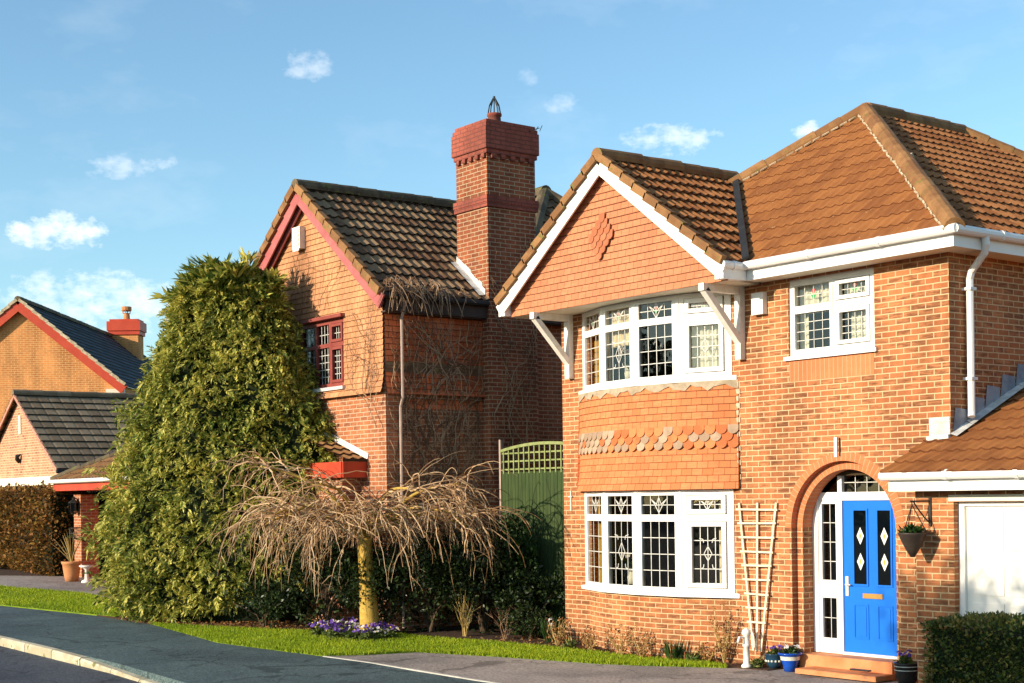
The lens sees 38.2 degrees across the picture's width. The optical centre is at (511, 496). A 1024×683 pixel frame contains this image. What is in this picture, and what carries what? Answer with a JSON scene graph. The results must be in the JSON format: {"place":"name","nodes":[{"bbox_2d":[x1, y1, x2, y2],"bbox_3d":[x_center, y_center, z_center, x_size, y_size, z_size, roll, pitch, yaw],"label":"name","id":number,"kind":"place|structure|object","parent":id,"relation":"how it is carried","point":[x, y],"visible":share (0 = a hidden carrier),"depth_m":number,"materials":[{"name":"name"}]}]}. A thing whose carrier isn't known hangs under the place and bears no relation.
{"place":"outdoors","nodes":[
{"label":"outdoors","id":0,"kind":"place"},
{"bbox_2d":[0,567,47,575],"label":"hedge bed","id":1,"kind":"object","parent":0,"point":[7,572],"visible":0.18,"depth_m":37.16,"materials":[{"name":"soil"}]},
{"bbox_2d":[0,479,91,575],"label":"copper hedge","id":2,"kind":"object","parent":1,"relation":"on","point":[35,520],"visible":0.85,"depth_m":37.06,"materials":[{"name":"brown plant"}]},
{"bbox_2d":[86,491,111,575],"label":"dark hedge","id":3,"kind":"object","parent":1,"relation":"on","point":[101,501],"visible":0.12,"depth_m":37.01,"materials":[{"name":"green plant"}]},
{"bbox_2d":[0,575,113,597],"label":"side driveway","id":4,"kind":"structure","parent":0,"point":[51,582],"depth_m":34.34,"materials":[{"name":"concrete"}]},
{"bbox_2d":[51,529,84,581],"bbox_3d":[-10.514,1.377,35.023,0.709,1.239,0.651,-1,0,2],"label":"flower pot","id":5,"kind":"object","parent":4,"relation":"on","point":[71,569],"visible":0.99,"depth_m":34.89,"materials":[{"name":"ceramic"}]},
{"bbox_2d":[79,565,93,582],"bbox_3d":[-9.955,1.810,34.656,0.331,0.410,0.340,-1,0,-38],"label":"birdbath","id":6,"kind":"object","parent":4,"relation":"on","point":[86,568],"visible":0.91,"depth_m":34.60,"materials":[{"name":"white stone"}]},
{"bbox_2d":[0,584,130,616],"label":"grass","id":7,"kind":"structure","parent":0,"point":[56,595],"depth_m":29.98,"materials":[{"name":"green plant"}]},
{"bbox_2d":[0,646,139,682],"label":"road","id":8,"kind":"structure","parent":0,"point":[17,666],"depth_m":20.98,"materials":[{"name":"grey asphalt"}]},
{"bbox_2d":[0,636,160,682],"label":"kerb","id":9,"kind":"structure","parent":8,"relation":"on","point":[49,652],"depth_m":22.00,"materials":[{"name":"concrete"}]},
{"bbox_2d":[0,606,487,682],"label":"pavement","id":10,"kind":"structure","parent":0,"point":[156,653],"depth_m":21.77,"materials":[{"name":"grey asphalt"}]},
{"bbox_2d":[97,615,782,670],"bbox_3d":[-2.076,2.300,25.193,15.331,0.515,3.543,-1,0,35],"label":"soil bed","id":11,"kind":"object","parent":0,"point":[453,631],"visible":0.17,"depth_m":24.66,"materials":[{"name":"brown soil"}]},
{"bbox_2d":[66,247,337,623],"bbox_3d":[-5.044,-1.062,26.797,5.958,6.902,2.719,-1,0,0],"label":"cypress tree","id":12,"kind":"object","parent":11,"relation":"on","point":[227,368],"visible":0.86,"depth_m":26.24,"materials":[{"name":"green plant"}]},
{"bbox_2d":[119,616,331,629],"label":"leaf litter","id":13,"kind":"object","parent":11,"relation":"on","point":[245,623],"visible":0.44,"depth_m":25.76,"materials":[{"name":"brown plant"}]},
{"bbox_2d":[218,572,297,627],"bbox_3d":[-4.274,1.798,25.538,1.241,0.976,1.930,-1,0,-38],"label":"shrub","id":14,"kind":"object","parent":11,"relation":"on","point":[266,605],"visible":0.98,"depth_m":25.13,"materials":[{"name":"green plant"}]},
{"bbox_2d":[275,529,364,627],"bbox_3d":[-3.199,1.423,25.151,1.507,1.812,2.401,-1,0,-38],"label":"evergreen shrub","id":15,"kind":"object","parent":11,"relation":"on","point":[326,606],"visible":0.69,"depth_m":25.05,"materials":[{"name":"green plant"}]},
{"bbox_2d":[190,445,540,629],"bbox_3d":[-2.528,0.732,24.697,5.287,3.232,5.537,-1,0,-38],"label":"weeping tree","id":16,"kind":"object","parent":11,"relation":"on","point":[323,519],"visible":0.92,"depth_m":23.91,"materials":[{"name":"brown plant"}]},
{"bbox_2d":[377,522,492,632],"bbox_3d":[-1.327,1.376,24.841,1.916,1.904,1.948,-1,0,-38],"label":"evergreen shrub","id":17,"kind":"object","parent":11,"relation":"on","point":[434,573],"visible":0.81,"depth_m":24.52,"materials":[{"name":"green plant"}]},
{"bbox_2d":[447,590,480,635],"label":"bare shrub","id":18,"kind":"object","parent":11,"relation":"on","point":[465,621],"visible":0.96,"depth_m":24.28,"materials":[{"name":"brown plant"}]},
{"bbox_2d":[430,516,543,633],"bbox_3d":[-0.399,1.323,24.877,1.994,2.038,2.050,-1,0,-38],"label":"evergreen shrub","id":19,"kind":"object","parent":11,"relation":"on","point":[483,618],"visible":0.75,"depth_m":24.52,"materials":[{"name":"green plant"}]},
{"bbox_2d":[486,605,520,638],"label":"bare shrub","id":20,"kind":"object","parent":11,"relation":"on","point":[504,633],"visible":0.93,"depth_m":23.85,"materials":[{"name":"brown plant"}]},
{"bbox_2d":[493,505,539,634],"bbox_3d":[0.063,1.242,24.798,0.801,2.222,1.011,-1,0,-5],"label":"laurel bush","id":21,"kind":"object","parent":11,"relation":"on","point":[524,540],"visible":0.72,"depth_m":24.66,"materials":[{"name":"green plant"}]},
{"bbox_2d":[491,570,564,637],"bbox_3d":[0.263,1.763,24.377,1.444,1.170,1.365,-1,0,-38],"label":"evergreen shrub","id":22,"kind":"object","parent":11,"relation":"on","point":[513,596],"visible":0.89,"depth_m":24.25,"materials":[{"name":"green plant"}]},
{"bbox_2d":[504,609,555,638],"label":"shrub","id":23,"kind":"object","parent":11,"relation":"on","point":[525,626],"visible":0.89,"depth_m":23.80,"materials":[{"name":"green plant"}]},
{"bbox_2d":[540,616,561,643],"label":"bed plant","id":24,"kind":"object","parent":11,"relation":"on","point":[544,631],"visible":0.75,"depth_m":23.33,"materials":[{"name":"green plant"}]},
{"bbox_2d":[546,614,569,645],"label":"bed plant","id":25,"kind":"object","parent":11,"relation":"on","point":[558,638],"visible":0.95,"depth_m":23.02,"materials":[{"name":"beige plant"}]},
{"bbox_2d":[562,635,579,648],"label":"bed plant","id":26,"kind":"object","parent":11,"relation":"on","point":[572,643],"visible":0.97,"depth_m":22.66,"materials":[{"name":"green plant"}]},
{"bbox_2d":[580,624,600,649],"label":"bed plant","id":27,"kind":"object","parent":11,"relation":"on","point":[590,645],"visible":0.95,"depth_m":22.43,"materials":[{"name":"brown plant"}]},
{"bbox_2d":[467,635,743,664],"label":"leaf litter","id":28,"kind":"object","parent":11,"relation":"on","point":[510,640],"visible":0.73,"depth_m":23.35,"materials":[{"name":"brown plant"}]},
{"bbox_2d":[603,624,637,655],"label":"bed plant","id":29,"kind":"object","parent":11,"relation":"on","point":[618,647],"visible":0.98,"depth_m":21.91,"materials":[{"name":"brown plant"}]},
{"bbox_2d":[626,628,656,657],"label":"bed plant","id":30,"kind":"object","parent":11,"relation":"on","point":[641,651],"visible":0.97,"depth_m":21.53,"materials":[{"name":"brown plant"}]},
{"bbox_2d":[663,637,687,659],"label":"bed plant","id":31,"kind":"object","parent":11,"relation":"on","point":[675,652],"visible":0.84,"depth_m":21.24,"materials":[{"name":"green plant"}]},
{"bbox_2d":[681,650,703,661],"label":"bed plant","id":32,"kind":"object","parent":11,"relation":"on","point":[692,656],"visible":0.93,"depth_m":21.05,"materials":[{"name":"green plant"}]},
{"bbox_2d":[693,639,722,660],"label":"bed plant","id":33,"kind":"object","parent":11,"relation":"on","point":[706,656],"visible":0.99,"depth_m":20.99,"materials":[{"name":"brown plant"}]},
{"bbox_2d":[708,601,739,662],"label":"bed plant","id":34,"kind":"object","parent":11,"relation":"on","point":[725,649],"visible":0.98,"depth_m":20.81,"materials":[{"name":"beige plant"}]},
{"bbox_2d":[737,628,754,667],"bbox_3d":[3.197,2.072,20.337,0.256,0.545,0.154,-1,0,-6],"label":"garden pump","id":35,"kind":"object","parent":11,"relation":"on","point":[746,633],"visible":1,"depth_m":20.30,"materials":[{"name":"white metal"}]},
{"bbox_2d":[749,656,765,667],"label":"bed plant","id":36,"kind":"object","parent":11,"relation":"on","point":[757,662],"visible":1,"depth_m":20.27,"materials":[{"name":"green plant"}]},
{"bbox_2d":[764,645,782,668],"bbox_3d":[3.577,2.175,20.198,0.274,0.321,0.274,-1,0,-38],"label":"flower pot","id":37,"kind":"object","parent":11,"relation":"on","point":[772,659],"visible":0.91,"depth_m":20.12,"materials":[{"name":"teal ceramic"}]},
{"bbox_2d":[152,621,727,667],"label":"lawn","id":38,"kind":"structure","parent":0,"point":[342,654],"depth_m":22.07,"materials":[{"name":"green plant"}]},
{"bbox_2d":[310,632,401,641],"bbox_3d":[-2.572,2.273,24.268,1.387,0.090,1.994,-1,0,-38],"label":"flower bed","id":39,"kind":"object","parent":38,"relation":"on","point":[355,639],"visible":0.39,"depth_m":23.61,"materials":[{"name":"plant"}]},
{"bbox_2d":[308,621,327,635],"bbox_3d":[-3.150,2.158,24.172,0.331,0.264,0.274,-1,0,-31],"label":"pansy","id":40,"kind":"object","parent":39,"relation":"on","point":[317,631],"visible":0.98,"depth_m":24.12,"materials":[{"name":"purple plant"}]},
{"bbox_2d":[318,619,335,626],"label":"pansy","id":41,"kind":"object","parent":39,"relation":"on","point":[331,621],"visible":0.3,"depth_m":24.47,"materials":[{"name":"purple plant"}]},
{"bbox_2d":[320,623,337,635],"bbox_3d":[-2.981,2.169,24.068,0.256,0.246,0.309,-1,0,17],"label":"pansy","id":42,"kind":"object","parent":39,"relation":"on","point":[325,631],"visible":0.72,"depth_m":24.01,"materials":[{"name":"purple plant"}]},
{"bbox_2d":[325,627,339,637],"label":"pansy","id":43,"kind":"object","parent":39,"relation":"on","point":[330,634],"visible":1,"depth_m":23.77,"materials":[{"name":"green plant"}]},
{"bbox_2d":[333,622,350,635],"bbox_3d":[-2.756,2.161,24.033,0.277,0.267,0.335,-1,0,9],"label":"pansy","id":44,"kind":"object","parent":39,"relation":"on","point":[342,625],"visible":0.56,"depth_m":24.07,"materials":[{"name":"plant"}]},
{"bbox_2d":[336,628,348,637],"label":"pansy","id":45,"kind":"object","parent":39,"relation":"on","point":[341,634],"visible":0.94,"depth_m":23.81,"materials":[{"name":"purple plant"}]},
{"bbox_2d":[340,619,352,630],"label":"pansy","id":46,"kind":"object","parent":39,"relation":"on","point":[345,625],"visible":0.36,"depth_m":24.70,"materials":[{"name":"plant"}]},
{"bbox_2d":[342,626,358,639],"bbox_3d":[-2.580,2.182,23.639,0.302,0.240,0.250,-1,0,-25],"label":"pansy","id":47,"kind":"object","parent":39,"relation":"on","point":[351,635],"visible":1,"depth_m":23.63,"materials":[{"name":"plant"}]},
{"bbox_2d":[342,617,358,628],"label":"pansy","id":48,"kind":"object","parent":39,"relation":"on","point":[352,618],"visible":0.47,"depth_m":24.81,"materials":[{"name":"purple plant"}]},
{"bbox_2d":[348,623,363,636],"bbox_3d":[-2.480,2.162,23.846,0.325,0.235,0.340,-1,0,16],"label":"pansy","id":49,"kind":"object","parent":39,"relation":"on","point":[361,626],"visible":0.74,"depth_m":23.81,"materials":[{"name":"white plant"}]},
{"bbox_2d":[356,627,372,639],"bbox_3d":[-2.343,2.191,23.560,0.237,0.228,0.286,-1,0,17],"label":"pansy","id":50,"kind":"object","parent":39,"relation":"on","point":[366,636],"visible":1,"depth_m":23.51,"materials":[{"name":"plant"}]},
{"bbox_2d":[329,537,404,624],"bbox_3d":[-2.435,1.482,24.955,1.026,1.677,1.719,-1,0,-38],"label":"evergreen shrub","id":51,"kind":"object","parent":39,"relation":"on","point":[377,574],"visible":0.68,"depth_m":24.60,"materials":[{"name":"green plant"}]},
{"bbox_2d":[359,626,379,637],"bbox_3d":[-2.302,2.175,23.721,0.298,0.215,0.311,-1,0,-32],"label":"pansy","id":52,"kind":"object","parent":39,"relation":"on","point":[371,634],"visible":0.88,"depth_m":23.69,"materials":[{"name":"plant"}]},
{"bbox_2d":[370,623,384,635],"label":"pansy","id":53,"kind":"object","parent":39,"relation":"on","point":[376,632],"visible":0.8,"depth_m":23.88,"materials":[{"name":"purple plant"}]},
{"bbox_2d":[373,629,385,638],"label":"pansy","id":54,"kind":"object","parent":39,"relation":"on","point":[380,635],"visible":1,"depth_m":23.67,"materials":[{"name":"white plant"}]},
{"bbox_2d":[374,623,393,634],"bbox_3d":[-2.079,2.171,23.999,0.319,0.254,0.264,-1,0,-3],"label":"pansy","id":55,"kind":"object","parent":39,"relation":"on","point":[383,629],"visible":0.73,"depth_m":23.97,"materials":[{"name":"purple plant"}]},
{"bbox_2d":[386,627,399,638],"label":"pansy","id":56,"kind":"object","parent":39,"relation":"on","point":[390,634],"visible":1,"depth_m":23.79,"materials":[{"name":"plant"}]},
{"bbox_2d":[0,0,1023,387],"label":"sky","id":57,"kind":"structure","parent":0,"point":[138,138],"materials":[{"name":"blue"}]},
{"bbox_2d":[331,652,897,682],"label":"driveway","id":58,"kind":"structure","parent":0,"point":[503,669],"depth_m":20.10,"materials":[{"name":"concrete"}]},
{"bbox_2d":[323,656,497,682],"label":"edging strip","id":59,"kind":"object","parent":58,"relation":"on","point":[417,670],"visible":1,"depth_m":20.25,"materials":[{"name":"beige concrete"}]},
{"bbox_2d":[778,643,802,671],"bbox_3d":[3.741,2.149,19.887,0.333,0.385,0.346,-1,0,-38],"label":"flower pot","id":60,"kind":"object","parent":58,"relation":"on","point":[790,657],"visible":1,"depth_m":19.81,"materials":[{"name":"blue ceramic"}]},
{"bbox_2d":[892,649,917,682],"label":"flower pot","id":61,"kind":"object","parent":58,"relation":"on","point":[906,668],"visible":0.94,"depth_m":18.17,"materials":[{"name":"black ceramic"}]},
{"bbox_2d":[920,610,1023,682],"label":"clipped hedge","id":62,"kind":"object","parent":58,"relation":"on","point":[982,647],"visible":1,"depth_m":14.40,"materials":[{"name":"green plant"}]},
{"bbox_3d":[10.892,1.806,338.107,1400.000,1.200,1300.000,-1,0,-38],"label":"ground","id":63,"kind":"structure","parent":0,"visible":0},
{"bbox_2d":[0,389,149,494],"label":"gabled garage","id":64,"kind":"structure","parent":63,"relation":"on","point":[45,435],"depth_m":43.41,"materials":[{"name":"tile"}]},
{"bbox_2d":[0,296,155,420],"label":"brick house","id":65,"kind":"structure","parent":63,"relation":"on","point":[43,348],"depth_m":52.00,"materials":[{"name":"brick"}]},
{"bbox_2d":[47,448,130,577],"bbox_3d":[-7.846,0.418,36.126,5.166,3.587,5.253,-1,0,-38],"label":"brick porch","id":66,"kind":"object","parent":63,"relation":"on","point":[72,479],"visible":0.23,"depth_m":36.15,"materials":[{"name":"brick"}]},
{"bbox_2d":[68,497,78,513],"bbox_3d":[-10.694,0.211,36.126,0.234,0.440,0.264,-1,0,-38],"label":"wall lantern","id":67,"kind":"object","parent":66,"relation":"attached to","point":[73,504],"depth_m":36.07,"materials":[{"name":"black metal"}]},
{"bbox_2d":[69,527,81,539],"bbox_3d":[-10.689,0.901,36.121,0.246,0.315,0.436,-1,0,-38],"label":"wall basket","id":68,"kind":"object","parent":66,"relation":"attached to","point":[74,532],"depth_m":36.05,"materials":[{"name":"black metal"}]},
{"bbox_2d":[253,96,562,629],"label":"brick house","id":69,"kind":"structure","parent":63,"relation":"on","point":[373,239],"depth_m":26.18,"materials":[{"name":"brick"}]},
{"bbox_2d":[296,313,345,392],"bbox_3d":[-3.418,-2.502,26.610,0.210,1.420,1.700,-1,0,-38],"label":"window","id":70,"kind":"structure","parent":69,"relation":"in","point":[334,344],"depth_m":26.43,"materials":[{"name":"red paint"}]},
{"bbox_2d":[289,233,538,621],"bbox_3d":[-2.112,-1.237,25.736,2.747,6.925,4.780,-1,0,-80],"label":"climbing creeper","id":71,"kind":"object","parent":69,"relation":"attached to","point":[401,289],"visible":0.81,"depth_m":25.59,"materials":[{"name":"brown plant"}]},
{"bbox_2d":[493,102,1023,682],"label":"brick house","id":72,"kind":"structure","parent":63,"relation":"on","point":[811,332],"depth_m":20.63,"materials":[{"name":"brick"}]},
{"bbox_2d":[499,440,565,634],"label":"garden gate","id":73,"kind":"structure","parent":72,"relation":"attached to","point":[539,494],"depth_m":24.99,"materials":[{"name":"wood"}]},
{"bbox_2d":[618,346,629,378],"bbox_3d":[1.752,-2.024,22.376,0.368,0.518,0.337,-1,0,-38],"label":"flower vase","id":74,"kind":"object","parent":72,"relation":"attached to","point":[627,368],"visible":0.39,"depth_m":22.31,"materials":[{"name":"white ceramic"}]},
{"bbox_2d":[620,552,632,583],"bbox_3d":[1.808,1.069,22.361,0.341,0.491,0.313,-1,0,-21],"label":"flower vase","id":75,"kind":"object","parent":72,"relation":"on","point":[626,555],"visible":0.57,"depth_m":22.31,"materials":[{"name":"white ceramic"}]},
{"bbox_2d":[579,292,736,394],"bbox_3d":[1.972,-2.268,22.039,0.583,1.270,3.418,-1,0,-38],"label":"bay window","id":76,"kind":"structure","parent":72,"relation":"in","point":[701,349],"depth_m":21.45,"materials":[{"name":"white plastic"}]},
{"bbox_2d":[581,489,739,597],"bbox_3d":[2.019,0.677,22.043,0.597,1.530,3.418,-1,0,-38],"label":"bay window","id":77,"kind":"structure","parent":72,"relation":"in","point":[684,554],"depth_m":21.41,"materials":[{"name":"white plastic"}]},
{"bbox_2d":[736,502,777,651],"bbox_3d":[3.392,1.107,20.465,0.057,2.055,0.766,-1,0,-38],"label":"fan trellis","id":78,"kind":"object","parent":72,"relation":"attached to","point":[757,565],"visible":1,"depth_m":20.46,"materials":[{"name":"white wood"}]},
{"bbox_2d":[783,267,877,360],"bbox_3d":[4.243,-2.388,19.517,0.254,1.085,1.550,-1,0,-38],"label":"window","id":79,"kind":"structure","parent":72,"relation":"in","point":[818,294],"depth_m":19.44,"materials":[{"name":"white plastic"}]},
{"bbox_2d":[850,668,871,671],"bbox_3d":[4.423,2.199,18.791,0.060,0.018,0.300,-1,0,-38],"label":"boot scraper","id":80,"kind":"object","parent":72,"relation":"on","point":[864,670],"visible":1,"depth_m":18.77,"materials":[{"name":"black metal"}]},
{"bbox_2d":[843,500,896,655],"bbox_3d":[4.714,1.052,19.354,0.105,2.008,0.955,-1,0,-38],"label":"door","id":81,"kind":"structure","parent":72,"relation":"in","point":[870,595],"depth_m":19.39,"materials":[{"name":"blue paint"}]},
{"bbox_2d":[878,364,1023,682],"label":"garage","id":82,"kind":"structure","parent":63,"relation":"on","point":[967,477],"depth_m":17.34,"materials":[{"name":"orange brick"}]},
{"bbox_2d":[910,498,931,525],"bbox_3d":[4.840,0.181,17.527,0.293,0.340,0.034,-1,0,-21],"label":"basket bracket","id":83,"kind":"object","parent":82,"relation":"attached to","point":[929,500],"visible":1,"depth_m":17.56,"materials":[{"name":"black metal"}]},
{"bbox_2d":[897,505,927,556],"bbox_3d":[4.728,0.402,17.496,0.354,0.623,0.352,-1,0,18],"label":"hanging basket","id":84,"kind":"object","parent":83,"relation":"hanging from","point":[912,537],"visible":1,"depth_m":17.42,"materials":[{"name":"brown plastic"}]},
{"bbox_2d":[966,506,1023,616],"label":"garage door","id":85,"kind":"structure","parent":82,"relation":"in","point":[994,534],"depth_m":17.03,"materials":[{"name":"white metal"}]}
]}

